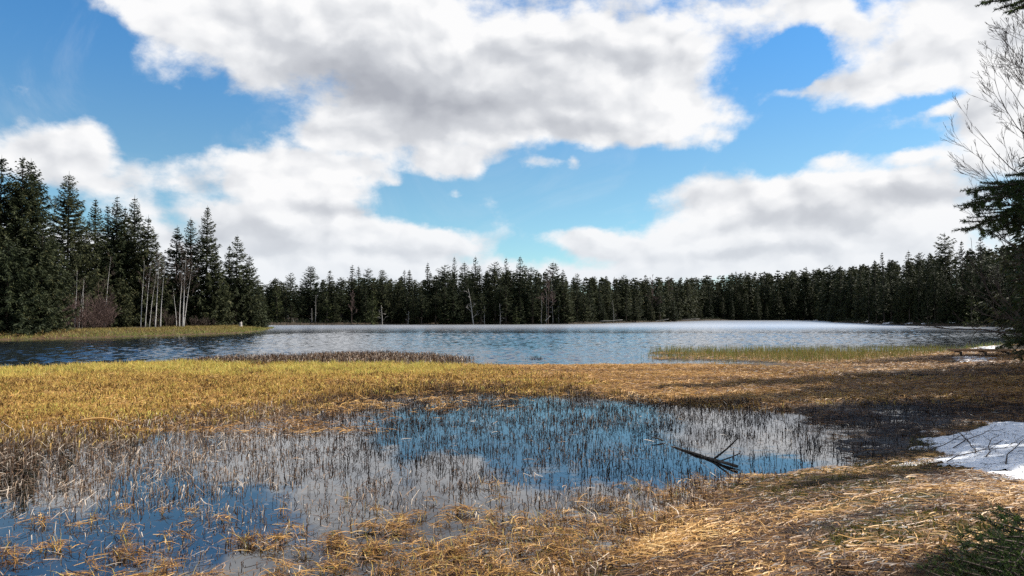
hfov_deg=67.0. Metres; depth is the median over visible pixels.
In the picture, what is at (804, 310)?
spruce tree
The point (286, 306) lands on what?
spruce tree
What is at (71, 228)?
spruce tree
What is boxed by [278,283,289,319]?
spruce tree
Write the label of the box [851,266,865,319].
spruce tree
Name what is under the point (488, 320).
spruce tree
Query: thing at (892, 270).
spruce tree
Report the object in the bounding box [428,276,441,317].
spruce tree
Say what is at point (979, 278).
spruce tree
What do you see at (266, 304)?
spruce tree
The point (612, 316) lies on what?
spruce tree
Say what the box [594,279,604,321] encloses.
spruce tree
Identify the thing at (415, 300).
spruce tree
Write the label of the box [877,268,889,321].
spruce tree
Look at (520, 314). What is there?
spruce tree
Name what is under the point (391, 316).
spruce tree
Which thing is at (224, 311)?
spruce tree
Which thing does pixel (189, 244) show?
spruce tree
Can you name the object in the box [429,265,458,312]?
spruce tree
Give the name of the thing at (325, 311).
spruce tree
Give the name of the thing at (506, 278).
spruce tree
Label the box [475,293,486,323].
spruce tree
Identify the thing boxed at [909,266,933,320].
spruce tree
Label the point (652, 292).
bare tree
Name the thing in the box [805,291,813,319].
spruce tree
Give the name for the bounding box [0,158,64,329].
spruce tree
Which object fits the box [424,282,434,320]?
spruce tree
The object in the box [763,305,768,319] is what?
spruce tree
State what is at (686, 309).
spruce tree
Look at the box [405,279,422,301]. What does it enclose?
spruce tree
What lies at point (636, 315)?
spruce tree
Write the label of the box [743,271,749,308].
spruce tree
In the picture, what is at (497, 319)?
spruce tree
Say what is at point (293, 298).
spruce tree
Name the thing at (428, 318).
spruce tree
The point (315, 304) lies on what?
spruce tree
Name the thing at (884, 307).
spruce tree
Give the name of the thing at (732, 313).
spruce tree
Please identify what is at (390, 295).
spruce tree
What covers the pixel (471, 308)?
dead tree
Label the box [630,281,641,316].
spruce tree
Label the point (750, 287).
forest
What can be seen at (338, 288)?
spruce tree
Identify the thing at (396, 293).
spruce tree
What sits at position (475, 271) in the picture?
spruce tree
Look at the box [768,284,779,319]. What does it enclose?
spruce tree
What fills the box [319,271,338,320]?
spruce tree
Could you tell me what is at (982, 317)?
spruce tree
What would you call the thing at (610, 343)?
lake
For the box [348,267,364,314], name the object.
spruce tree
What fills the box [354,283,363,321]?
spruce tree
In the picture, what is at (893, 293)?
spruce tree
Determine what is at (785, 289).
spruce tree
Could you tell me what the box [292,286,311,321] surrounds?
spruce tree
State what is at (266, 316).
spruce tree
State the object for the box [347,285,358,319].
spruce tree
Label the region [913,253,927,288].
spruce tree
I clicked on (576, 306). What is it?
spruce tree
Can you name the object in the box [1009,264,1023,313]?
spruce tree
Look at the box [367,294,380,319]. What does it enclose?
spruce tree
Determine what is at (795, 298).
spruce tree
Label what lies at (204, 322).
bare bush
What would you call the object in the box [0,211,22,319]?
spruce tree
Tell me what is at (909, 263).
spruce tree
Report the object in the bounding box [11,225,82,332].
spruce tree
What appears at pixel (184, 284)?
birch tree
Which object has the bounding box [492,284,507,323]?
spruce tree
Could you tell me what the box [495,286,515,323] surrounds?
spruce tree
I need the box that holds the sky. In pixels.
[0,0,1023,299]
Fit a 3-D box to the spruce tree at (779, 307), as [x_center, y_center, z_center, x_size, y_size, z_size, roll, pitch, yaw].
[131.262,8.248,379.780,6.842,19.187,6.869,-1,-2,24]
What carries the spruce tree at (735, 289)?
on the ground at (868, 519)
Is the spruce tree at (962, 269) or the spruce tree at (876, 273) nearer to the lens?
the spruce tree at (962, 269)
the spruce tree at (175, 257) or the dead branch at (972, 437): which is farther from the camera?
the spruce tree at (175, 257)
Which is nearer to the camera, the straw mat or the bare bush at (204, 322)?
the straw mat
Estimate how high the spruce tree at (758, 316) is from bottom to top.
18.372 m
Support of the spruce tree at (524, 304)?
on the ground at (868, 519)
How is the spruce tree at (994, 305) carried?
on the ground at (868, 519)
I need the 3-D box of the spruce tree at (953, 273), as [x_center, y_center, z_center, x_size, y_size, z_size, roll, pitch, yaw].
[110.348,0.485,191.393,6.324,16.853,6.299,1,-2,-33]
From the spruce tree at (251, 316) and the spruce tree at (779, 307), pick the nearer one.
the spruce tree at (251, 316)
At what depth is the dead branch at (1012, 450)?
12.54 m
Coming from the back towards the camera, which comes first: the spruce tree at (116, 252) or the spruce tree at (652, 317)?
the spruce tree at (652, 317)
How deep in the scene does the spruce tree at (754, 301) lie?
389.06 m
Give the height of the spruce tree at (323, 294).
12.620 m
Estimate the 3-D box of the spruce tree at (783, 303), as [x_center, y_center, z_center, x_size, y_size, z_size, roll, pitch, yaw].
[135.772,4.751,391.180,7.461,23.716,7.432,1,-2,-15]
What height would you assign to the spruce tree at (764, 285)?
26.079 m
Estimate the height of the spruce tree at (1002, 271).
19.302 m
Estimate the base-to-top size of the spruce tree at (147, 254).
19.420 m
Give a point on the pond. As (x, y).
(304, 491)
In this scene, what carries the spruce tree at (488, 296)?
on the ground at (868, 519)
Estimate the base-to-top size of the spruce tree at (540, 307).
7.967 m
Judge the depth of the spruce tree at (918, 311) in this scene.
195.59 m
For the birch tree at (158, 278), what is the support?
on the ground at (868, 519)
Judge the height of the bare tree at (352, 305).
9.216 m
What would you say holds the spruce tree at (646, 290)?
on the ground at (868, 519)
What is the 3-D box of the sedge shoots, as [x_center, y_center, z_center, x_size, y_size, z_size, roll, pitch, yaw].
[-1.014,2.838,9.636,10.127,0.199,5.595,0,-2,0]
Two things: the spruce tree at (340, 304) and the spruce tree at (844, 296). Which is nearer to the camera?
the spruce tree at (340, 304)
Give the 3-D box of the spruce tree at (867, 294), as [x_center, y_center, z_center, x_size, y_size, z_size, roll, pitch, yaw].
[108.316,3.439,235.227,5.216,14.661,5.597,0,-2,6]
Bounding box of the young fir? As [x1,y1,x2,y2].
[914,503,1023,575]
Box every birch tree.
[74,274,86,328]
[99,253,114,326]
[137,257,158,326]
[147,253,171,327]
[170,243,199,326]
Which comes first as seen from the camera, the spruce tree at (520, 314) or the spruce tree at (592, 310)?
the spruce tree at (520, 314)
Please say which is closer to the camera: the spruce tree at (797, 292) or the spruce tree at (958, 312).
the spruce tree at (958, 312)
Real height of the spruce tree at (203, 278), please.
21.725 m
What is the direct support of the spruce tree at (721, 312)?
on the ground at (868, 519)
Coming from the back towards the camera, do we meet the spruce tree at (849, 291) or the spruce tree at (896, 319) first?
the spruce tree at (849, 291)
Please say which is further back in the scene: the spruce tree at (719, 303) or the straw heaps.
the spruce tree at (719, 303)
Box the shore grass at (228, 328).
[0,324,273,338]
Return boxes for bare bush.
[55,280,120,328]
[76,302,116,328]
[149,309,186,326]
[185,316,215,325]
[902,236,1023,345]
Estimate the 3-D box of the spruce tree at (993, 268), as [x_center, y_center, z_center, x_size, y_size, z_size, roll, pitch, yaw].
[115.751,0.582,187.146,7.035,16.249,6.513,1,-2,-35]
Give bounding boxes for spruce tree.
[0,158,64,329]
[0,159,34,316]
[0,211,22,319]
[0,240,58,334]
[3,161,75,329]
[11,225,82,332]
[46,175,107,323]
[67,225,89,326]
[71,198,115,327]
[90,197,140,326]
[97,205,114,266]
[98,278,138,327]
[104,206,150,325]
[121,198,157,318]
[123,216,174,326]
[152,256,172,314]
[154,227,201,326]
[170,219,209,325]
[184,205,233,325]
[195,256,236,325]
[219,244,243,324]
[221,236,256,324]
[230,255,267,326]
[254,297,270,327]
[255,293,269,317]
[261,284,273,321]
[266,277,285,318]
[267,279,286,321]
[272,304,285,321]
[277,286,294,319]
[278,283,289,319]
[281,273,298,313]
[283,303,298,321]
[288,289,301,321]
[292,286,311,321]
[293,266,324,321]
[297,295,307,319]
[307,287,321,316]
[313,282,327,320]
[313,303,324,321]
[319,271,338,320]
[320,279,339,320]
[320,300,329,321]
[328,295,341,321]
[330,277,350,315]
[330,290,351,321]
[342,265,363,321]
[346,298,358,321]
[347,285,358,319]
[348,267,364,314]
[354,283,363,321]
[357,279,383,321]
[359,285,370,322]
[360,268,374,304]
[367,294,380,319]
[371,269,394,321]
[384,280,398,305]
[384,308,398,322]
[385,282,396,321]
[387,282,406,313]
[392,296,405,322]
[394,291,406,320]
[396,271,419,319]
[398,291,415,322]
[399,270,407,317]
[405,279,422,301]
[407,286,421,312]
[407,297,418,324]
[413,294,431,324]
[419,263,437,320]
[422,273,434,321]
[422,292,431,322]
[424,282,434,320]
[425,295,442,323]
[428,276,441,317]
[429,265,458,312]
[436,291,454,324]
[437,276,456,310]
[444,285,464,324]
[447,258,461,313]
[448,273,459,319]
[456,300,466,321]
[457,262,471,320]
[459,273,473,315]
[464,257,482,318]
[465,289,477,323]
[469,265,487,318]
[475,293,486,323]
[478,275,492,318]
[482,299,493,323]
[484,283,493,319]
[485,262,506,320]
[490,276,512,320]
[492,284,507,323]
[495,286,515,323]
[497,259,511,319]
[502,271,520,320]
[508,257,530,318]
[510,308,519,323]
[515,266,533,320]
[516,281,530,321]
[516,299,526,323]
[521,267,539,320]
[525,291,540,323]
[529,281,543,320]
[531,270,542,312]
[533,297,547,323]
[537,275,551,309]
[540,263,570,321]
[555,270,574,322]
[557,281,576,307]
[560,288,573,314]
[568,305,577,320]
[570,287,583,319]
[571,273,584,316]
[577,291,589,321]
[583,278,596,321]
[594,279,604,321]
[598,307,608,321]
[608,298,615,321]
[611,277,618,313]
[612,290,621,319]
[617,274,631,305]
[622,284,630,320]
[622,294,631,321]
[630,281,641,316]
[630,296,640,321]
[636,295,643,314]
[639,275,652,308]
[644,285,651,320]
[647,304,654,320]
[653,292,665,319]
[663,279,675,312]
[665,280,672,312]
[668,291,678,321]
[674,286,683,318]
[683,279,692,311]
[683,307,690,318]
[693,284,700,312]
[702,281,707,310]
[705,292,714,318]
[712,287,721,318]
[714,281,722,317]
[719,296,726,313]
[721,283,729,311]
[722,277,729,318]
[725,281,735,316]
[729,295,734,319]
[734,272,738,315]
[734,278,743,309]
[734,293,743,319]
[736,279,746,318]
[742,294,751,319]
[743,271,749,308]
[752,280,760,318]
[752,288,761,319]
[759,271,772,310]
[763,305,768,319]
[765,275,770,312]
[768,283,773,319]
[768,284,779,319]
[773,286,785,319]
[776,275,786,317]
[783,285,788,311]
[785,275,789,303]
[785,289,797,319]
[786,291,799,312]
[790,277,797,318]
[794,274,800,318]
[796,272,812,316]
[799,295,809,319]
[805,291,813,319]
[808,281,814,317]
[810,274,817,307]
[813,276,820,312]
[816,279,825,320]
[820,265,835,304]
[827,283,838,321]
[831,266,846,317]
[839,280,846,320]
[842,270,854,315]
[844,271,854,318]
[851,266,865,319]
[860,276,874,321]
[865,261,879,303]
[866,262,879,321]
[869,253,890,320]
[870,284,881,323]
[875,271,892,322]
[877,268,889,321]
[882,266,897,320]
[883,260,895,299]
[887,261,897,318]
[891,278,902,323]
[895,252,922,322]
[895,266,906,320]
[901,265,917,321]
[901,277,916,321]
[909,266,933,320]
[910,252,926,289]
[912,275,925,322]
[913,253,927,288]
[919,256,934,320]
[921,253,935,318]
[924,264,940,319]
[925,260,950,319]
[926,269,942,320]
[927,232,963,291]
[934,270,947,322]
[937,275,955,320]
[942,260,954,315]
[947,258,966,321]
[948,271,966,322]
[951,240,969,314]
[956,245,967,321]
[961,262,980,322]
[964,272,983,322]
[965,237,1000,315]
[965,257,980,315]
[967,248,993,296]
[975,254,985,322]
[977,154,1023,354]
[977,258,1005,299]
[977,262,995,323]
[987,282,999,321]
[991,245,1000,321]
[992,266,1005,322]
[993,245,1010,319]
[1000,281,1008,320]
[1001,264,1017,324]
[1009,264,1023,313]
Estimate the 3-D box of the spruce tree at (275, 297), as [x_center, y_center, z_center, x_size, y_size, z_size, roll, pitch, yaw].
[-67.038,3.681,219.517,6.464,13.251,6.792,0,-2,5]
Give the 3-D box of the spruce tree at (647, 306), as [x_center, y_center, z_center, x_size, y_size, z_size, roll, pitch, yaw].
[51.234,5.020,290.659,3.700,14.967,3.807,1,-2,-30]
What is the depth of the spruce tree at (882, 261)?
231.88 m
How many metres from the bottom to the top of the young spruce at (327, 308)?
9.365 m
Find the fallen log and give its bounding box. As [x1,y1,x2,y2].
[652,437,739,467]
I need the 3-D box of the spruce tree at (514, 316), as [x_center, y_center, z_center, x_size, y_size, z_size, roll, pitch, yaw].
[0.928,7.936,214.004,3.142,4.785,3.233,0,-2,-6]
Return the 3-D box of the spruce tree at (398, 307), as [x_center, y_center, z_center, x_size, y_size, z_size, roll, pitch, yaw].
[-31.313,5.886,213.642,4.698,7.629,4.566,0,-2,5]
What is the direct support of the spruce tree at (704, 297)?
on the ground at (868, 519)
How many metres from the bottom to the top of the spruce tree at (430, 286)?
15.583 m
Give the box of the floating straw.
[0,391,820,575]
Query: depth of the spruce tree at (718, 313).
401.54 m
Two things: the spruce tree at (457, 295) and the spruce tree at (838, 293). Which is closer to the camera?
the spruce tree at (457, 295)
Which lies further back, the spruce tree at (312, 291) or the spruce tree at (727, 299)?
the spruce tree at (727, 299)
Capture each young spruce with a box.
[269,282,283,321]
[321,290,332,322]
[364,287,379,324]
[513,306,520,324]
[962,292,982,326]
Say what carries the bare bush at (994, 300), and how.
on the ground at (868, 519)
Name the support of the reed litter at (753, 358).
on the ground at (868, 519)
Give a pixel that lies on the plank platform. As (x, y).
(1007, 351)
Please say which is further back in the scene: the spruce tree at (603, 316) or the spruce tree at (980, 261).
the spruce tree at (603, 316)
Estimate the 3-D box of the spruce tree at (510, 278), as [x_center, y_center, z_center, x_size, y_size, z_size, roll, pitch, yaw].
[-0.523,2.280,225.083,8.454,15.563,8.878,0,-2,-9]
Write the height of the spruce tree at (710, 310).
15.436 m
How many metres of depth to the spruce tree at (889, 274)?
235.32 m
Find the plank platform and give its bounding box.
[947,349,1012,356]
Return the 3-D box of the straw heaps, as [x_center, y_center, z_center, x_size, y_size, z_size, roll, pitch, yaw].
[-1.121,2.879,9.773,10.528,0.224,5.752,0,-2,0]
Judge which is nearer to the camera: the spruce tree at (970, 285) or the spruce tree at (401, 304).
the spruce tree at (970, 285)
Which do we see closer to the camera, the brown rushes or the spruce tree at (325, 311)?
the brown rushes
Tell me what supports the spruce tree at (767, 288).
on the ground at (868, 519)
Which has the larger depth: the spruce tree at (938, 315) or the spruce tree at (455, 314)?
the spruce tree at (455, 314)
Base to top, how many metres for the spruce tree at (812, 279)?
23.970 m
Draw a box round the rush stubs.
[0,369,1022,575]
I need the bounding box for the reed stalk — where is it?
[75,417,136,425]
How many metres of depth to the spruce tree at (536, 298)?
227.31 m
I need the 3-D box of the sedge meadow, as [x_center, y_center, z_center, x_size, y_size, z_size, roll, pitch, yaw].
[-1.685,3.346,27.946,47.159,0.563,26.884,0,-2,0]
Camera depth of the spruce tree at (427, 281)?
219.53 m
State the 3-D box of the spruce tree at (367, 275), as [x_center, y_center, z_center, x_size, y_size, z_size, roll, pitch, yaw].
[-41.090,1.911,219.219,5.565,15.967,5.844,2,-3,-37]
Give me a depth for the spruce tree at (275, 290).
230.04 m
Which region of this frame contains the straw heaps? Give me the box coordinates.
[0,471,771,575]
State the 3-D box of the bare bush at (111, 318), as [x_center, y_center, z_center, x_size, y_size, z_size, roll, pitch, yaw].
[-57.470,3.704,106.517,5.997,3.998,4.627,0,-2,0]
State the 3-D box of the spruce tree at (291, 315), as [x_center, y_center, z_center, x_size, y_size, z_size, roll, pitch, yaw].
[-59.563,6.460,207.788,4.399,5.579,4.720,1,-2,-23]
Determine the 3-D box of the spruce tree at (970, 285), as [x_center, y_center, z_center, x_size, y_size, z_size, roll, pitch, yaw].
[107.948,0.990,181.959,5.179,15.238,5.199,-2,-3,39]
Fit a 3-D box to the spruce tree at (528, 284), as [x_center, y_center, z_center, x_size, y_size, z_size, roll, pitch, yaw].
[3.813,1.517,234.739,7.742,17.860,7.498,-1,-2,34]
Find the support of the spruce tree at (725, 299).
on the ground at (868, 519)
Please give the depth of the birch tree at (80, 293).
107.06 m
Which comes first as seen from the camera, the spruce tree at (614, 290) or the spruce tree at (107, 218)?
the spruce tree at (107, 218)
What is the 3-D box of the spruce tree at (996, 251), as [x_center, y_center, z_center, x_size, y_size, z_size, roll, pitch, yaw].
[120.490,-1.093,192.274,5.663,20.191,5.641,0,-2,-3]
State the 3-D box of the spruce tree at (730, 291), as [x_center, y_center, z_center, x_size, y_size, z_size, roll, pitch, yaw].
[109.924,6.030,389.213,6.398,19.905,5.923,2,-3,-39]
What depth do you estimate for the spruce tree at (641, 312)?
280.92 m
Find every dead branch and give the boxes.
[923,429,967,452]
[944,426,1005,447]
[946,436,1022,461]
[964,435,981,452]
[983,431,998,456]
[1005,435,1022,463]
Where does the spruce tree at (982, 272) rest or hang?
on the ground at (868, 519)
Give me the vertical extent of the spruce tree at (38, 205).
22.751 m
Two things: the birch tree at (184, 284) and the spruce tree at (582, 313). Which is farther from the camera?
the spruce tree at (582, 313)
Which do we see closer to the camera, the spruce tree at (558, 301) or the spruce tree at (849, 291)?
the spruce tree at (558, 301)
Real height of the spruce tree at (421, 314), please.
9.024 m
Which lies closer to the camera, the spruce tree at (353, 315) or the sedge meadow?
the sedge meadow
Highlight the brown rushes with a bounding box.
[164,348,473,364]
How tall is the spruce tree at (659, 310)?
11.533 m
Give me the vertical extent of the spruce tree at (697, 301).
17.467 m
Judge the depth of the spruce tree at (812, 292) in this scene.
388.03 m
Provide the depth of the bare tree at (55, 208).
130.28 m
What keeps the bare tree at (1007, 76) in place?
on the ground at (868, 519)
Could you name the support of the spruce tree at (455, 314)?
on the ground at (868, 519)
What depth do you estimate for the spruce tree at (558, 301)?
223.20 m
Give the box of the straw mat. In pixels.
[0,344,1023,433]
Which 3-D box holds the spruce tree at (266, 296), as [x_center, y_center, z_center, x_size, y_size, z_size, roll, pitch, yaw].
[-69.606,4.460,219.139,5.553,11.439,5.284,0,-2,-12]
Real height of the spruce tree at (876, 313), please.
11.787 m
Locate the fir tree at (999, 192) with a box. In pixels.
[951,0,1023,362]
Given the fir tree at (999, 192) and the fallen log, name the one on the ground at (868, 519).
the fir tree at (999, 192)
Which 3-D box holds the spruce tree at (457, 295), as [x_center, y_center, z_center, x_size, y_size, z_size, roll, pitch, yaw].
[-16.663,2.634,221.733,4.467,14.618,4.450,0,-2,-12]
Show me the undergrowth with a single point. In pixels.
(860, 320)
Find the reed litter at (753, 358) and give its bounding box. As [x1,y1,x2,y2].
[647,351,947,363]
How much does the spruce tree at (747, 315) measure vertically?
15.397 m
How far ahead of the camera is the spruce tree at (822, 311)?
349.07 m
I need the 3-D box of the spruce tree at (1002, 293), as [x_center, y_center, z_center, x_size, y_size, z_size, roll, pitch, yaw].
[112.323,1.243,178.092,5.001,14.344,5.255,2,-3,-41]
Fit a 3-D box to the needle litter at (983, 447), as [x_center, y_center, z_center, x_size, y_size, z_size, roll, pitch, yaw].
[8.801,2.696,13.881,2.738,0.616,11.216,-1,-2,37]
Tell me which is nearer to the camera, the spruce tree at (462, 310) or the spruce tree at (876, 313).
the spruce tree at (462, 310)
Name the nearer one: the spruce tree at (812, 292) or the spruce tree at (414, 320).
the spruce tree at (414, 320)
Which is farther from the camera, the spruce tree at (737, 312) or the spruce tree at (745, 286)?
the spruce tree at (745, 286)
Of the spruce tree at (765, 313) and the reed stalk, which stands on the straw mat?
the reed stalk
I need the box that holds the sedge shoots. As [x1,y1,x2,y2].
[0,470,768,575]
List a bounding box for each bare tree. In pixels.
[45,194,66,260]
[348,290,356,323]
[536,270,555,323]
[645,274,661,320]
[942,0,1023,280]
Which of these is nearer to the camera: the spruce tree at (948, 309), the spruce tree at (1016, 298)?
the spruce tree at (1016, 298)
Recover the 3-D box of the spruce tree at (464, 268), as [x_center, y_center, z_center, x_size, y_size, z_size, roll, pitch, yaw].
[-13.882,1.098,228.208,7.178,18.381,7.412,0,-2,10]
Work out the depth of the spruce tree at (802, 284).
388.87 m
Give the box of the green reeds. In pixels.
[643,340,1001,363]
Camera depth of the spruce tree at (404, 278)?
231.36 m
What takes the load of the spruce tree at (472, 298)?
on the ground at (868, 519)
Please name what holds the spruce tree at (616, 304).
on the ground at (868, 519)
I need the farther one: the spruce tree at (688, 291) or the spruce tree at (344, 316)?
the spruce tree at (688, 291)
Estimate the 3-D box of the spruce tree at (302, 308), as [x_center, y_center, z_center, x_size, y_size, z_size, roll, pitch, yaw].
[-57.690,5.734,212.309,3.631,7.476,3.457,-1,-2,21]
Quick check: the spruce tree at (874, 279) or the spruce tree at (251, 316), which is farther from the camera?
the spruce tree at (874, 279)
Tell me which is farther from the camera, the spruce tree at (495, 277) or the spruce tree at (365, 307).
the spruce tree at (495, 277)
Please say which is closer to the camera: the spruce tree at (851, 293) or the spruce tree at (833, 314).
the spruce tree at (851, 293)
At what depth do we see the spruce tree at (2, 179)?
91.48 m
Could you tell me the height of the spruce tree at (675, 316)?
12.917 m
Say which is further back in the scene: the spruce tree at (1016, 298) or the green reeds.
the spruce tree at (1016, 298)
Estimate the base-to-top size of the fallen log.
0.447 m
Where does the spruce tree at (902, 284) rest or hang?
on the ground at (868, 519)
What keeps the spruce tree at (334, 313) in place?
on the ground at (868, 519)
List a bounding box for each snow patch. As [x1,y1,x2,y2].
[892,421,1023,480]
[952,356,999,362]
[972,345,998,348]
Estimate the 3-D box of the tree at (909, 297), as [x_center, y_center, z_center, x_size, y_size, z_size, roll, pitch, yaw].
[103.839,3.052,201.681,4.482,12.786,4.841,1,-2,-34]
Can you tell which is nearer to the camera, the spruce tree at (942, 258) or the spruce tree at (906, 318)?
the spruce tree at (942, 258)
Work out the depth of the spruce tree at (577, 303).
238.02 m
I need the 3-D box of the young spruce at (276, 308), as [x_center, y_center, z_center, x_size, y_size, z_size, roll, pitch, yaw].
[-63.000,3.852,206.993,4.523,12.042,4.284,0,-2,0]
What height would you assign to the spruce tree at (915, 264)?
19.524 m
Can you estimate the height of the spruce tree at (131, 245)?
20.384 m
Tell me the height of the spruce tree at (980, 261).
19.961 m
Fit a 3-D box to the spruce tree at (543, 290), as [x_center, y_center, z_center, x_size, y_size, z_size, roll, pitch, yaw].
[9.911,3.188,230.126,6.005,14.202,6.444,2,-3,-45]
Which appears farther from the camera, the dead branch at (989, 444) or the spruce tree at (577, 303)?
the spruce tree at (577, 303)
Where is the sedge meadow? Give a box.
[0,357,1023,449]
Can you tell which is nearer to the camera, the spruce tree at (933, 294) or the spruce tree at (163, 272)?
the spruce tree at (163, 272)
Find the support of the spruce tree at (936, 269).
on the ground at (868, 519)
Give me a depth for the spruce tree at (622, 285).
276.25 m
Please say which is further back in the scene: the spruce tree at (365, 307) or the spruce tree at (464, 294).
the spruce tree at (464, 294)
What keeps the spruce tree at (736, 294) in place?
on the ground at (868, 519)
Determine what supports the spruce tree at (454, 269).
on the ground at (868, 519)
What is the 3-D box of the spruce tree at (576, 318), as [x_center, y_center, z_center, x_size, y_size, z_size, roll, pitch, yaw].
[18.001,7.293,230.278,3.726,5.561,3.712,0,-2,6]
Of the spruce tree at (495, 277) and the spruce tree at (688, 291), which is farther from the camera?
the spruce tree at (688, 291)
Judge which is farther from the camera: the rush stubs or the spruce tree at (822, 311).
the spruce tree at (822, 311)
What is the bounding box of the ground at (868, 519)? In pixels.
[0,303,1023,575]
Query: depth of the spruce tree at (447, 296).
220.72 m
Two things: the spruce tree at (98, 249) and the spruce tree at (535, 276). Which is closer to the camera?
the spruce tree at (98, 249)
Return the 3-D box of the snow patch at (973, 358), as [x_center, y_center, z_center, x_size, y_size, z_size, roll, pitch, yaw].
[25.521,3.917,42.424,2.572,0.226,5.631,-1,-2,25]
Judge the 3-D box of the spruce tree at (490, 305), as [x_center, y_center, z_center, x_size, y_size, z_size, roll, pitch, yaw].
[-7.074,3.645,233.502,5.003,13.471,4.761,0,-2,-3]
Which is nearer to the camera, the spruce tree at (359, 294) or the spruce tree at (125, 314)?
the spruce tree at (125, 314)
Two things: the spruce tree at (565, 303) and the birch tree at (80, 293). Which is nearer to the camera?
the birch tree at (80, 293)
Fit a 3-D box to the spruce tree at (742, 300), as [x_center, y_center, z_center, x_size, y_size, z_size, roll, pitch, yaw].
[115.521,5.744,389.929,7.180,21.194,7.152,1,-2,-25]
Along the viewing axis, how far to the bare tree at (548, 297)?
215.98 m
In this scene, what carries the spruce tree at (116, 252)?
on the ground at (868, 519)
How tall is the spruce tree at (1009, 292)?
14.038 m
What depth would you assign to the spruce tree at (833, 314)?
308.87 m
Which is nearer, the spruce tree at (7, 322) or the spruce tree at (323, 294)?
the spruce tree at (7, 322)
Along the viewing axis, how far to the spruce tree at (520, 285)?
221.77 m
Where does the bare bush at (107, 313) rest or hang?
on the ground at (868, 519)
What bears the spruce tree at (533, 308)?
on the ground at (868, 519)
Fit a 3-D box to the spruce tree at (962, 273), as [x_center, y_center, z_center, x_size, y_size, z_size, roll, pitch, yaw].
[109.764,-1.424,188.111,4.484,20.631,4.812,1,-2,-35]
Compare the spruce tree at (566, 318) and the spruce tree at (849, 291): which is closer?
the spruce tree at (566, 318)
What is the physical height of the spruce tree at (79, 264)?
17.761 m
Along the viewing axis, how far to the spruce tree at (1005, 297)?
175.40 m
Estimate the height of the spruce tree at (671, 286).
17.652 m
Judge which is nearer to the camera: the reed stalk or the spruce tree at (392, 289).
the reed stalk
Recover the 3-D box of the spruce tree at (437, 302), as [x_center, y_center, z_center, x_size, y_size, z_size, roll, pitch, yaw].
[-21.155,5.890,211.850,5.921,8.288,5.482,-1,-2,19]
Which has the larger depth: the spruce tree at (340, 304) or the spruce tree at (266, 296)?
the spruce tree at (266, 296)
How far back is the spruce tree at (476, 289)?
221.80 m
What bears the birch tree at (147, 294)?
on the ground at (868, 519)
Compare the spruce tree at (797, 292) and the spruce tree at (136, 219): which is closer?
the spruce tree at (136, 219)
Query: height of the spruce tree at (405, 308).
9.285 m
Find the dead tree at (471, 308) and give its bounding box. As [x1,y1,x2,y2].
[466,290,479,324]
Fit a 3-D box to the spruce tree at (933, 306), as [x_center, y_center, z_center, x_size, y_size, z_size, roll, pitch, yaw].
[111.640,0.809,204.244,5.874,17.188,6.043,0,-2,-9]
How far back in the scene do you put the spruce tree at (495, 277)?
221.68 m
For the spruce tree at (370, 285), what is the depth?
217.09 m
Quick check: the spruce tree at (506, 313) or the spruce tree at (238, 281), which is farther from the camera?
the spruce tree at (506, 313)
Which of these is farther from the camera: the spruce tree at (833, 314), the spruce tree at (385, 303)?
the spruce tree at (833, 314)
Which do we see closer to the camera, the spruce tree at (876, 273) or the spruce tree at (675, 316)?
the spruce tree at (876, 273)
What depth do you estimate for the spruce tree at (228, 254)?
140.03 m
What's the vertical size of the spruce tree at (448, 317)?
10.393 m
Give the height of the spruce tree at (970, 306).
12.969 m
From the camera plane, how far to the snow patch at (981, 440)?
13.76 m
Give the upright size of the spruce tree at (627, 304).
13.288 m
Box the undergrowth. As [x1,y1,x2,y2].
[231,316,1010,326]
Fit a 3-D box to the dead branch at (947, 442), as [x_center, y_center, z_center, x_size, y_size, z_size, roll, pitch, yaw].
[8.431,2.864,14.757,0.250,0.277,2.792,-2,-3,45]
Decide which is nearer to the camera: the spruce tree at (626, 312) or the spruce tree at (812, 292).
the spruce tree at (626, 312)
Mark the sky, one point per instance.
(675, 139)
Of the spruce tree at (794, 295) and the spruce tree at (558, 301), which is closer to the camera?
the spruce tree at (558, 301)
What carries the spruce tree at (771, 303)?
on the ground at (868, 519)
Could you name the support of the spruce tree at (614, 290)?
on the ground at (868, 519)
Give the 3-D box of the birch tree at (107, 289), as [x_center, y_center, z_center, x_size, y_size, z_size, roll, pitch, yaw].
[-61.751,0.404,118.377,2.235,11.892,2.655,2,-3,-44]
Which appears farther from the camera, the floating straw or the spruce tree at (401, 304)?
the spruce tree at (401, 304)
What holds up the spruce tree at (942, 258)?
on the ground at (868, 519)
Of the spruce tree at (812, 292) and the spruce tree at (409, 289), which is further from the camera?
the spruce tree at (812, 292)
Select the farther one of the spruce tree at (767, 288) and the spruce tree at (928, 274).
the spruce tree at (767, 288)
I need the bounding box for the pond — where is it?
[0,389,1022,575]
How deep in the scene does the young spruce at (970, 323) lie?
166.75 m
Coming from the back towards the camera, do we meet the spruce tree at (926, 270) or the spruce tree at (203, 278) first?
the spruce tree at (926, 270)
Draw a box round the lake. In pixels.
[0,320,1020,374]
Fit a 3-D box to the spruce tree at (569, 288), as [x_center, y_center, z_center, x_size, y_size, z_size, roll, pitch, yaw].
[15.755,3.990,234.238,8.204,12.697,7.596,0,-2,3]
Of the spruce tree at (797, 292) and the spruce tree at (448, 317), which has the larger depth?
the spruce tree at (797, 292)
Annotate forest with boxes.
[167,244,1019,321]

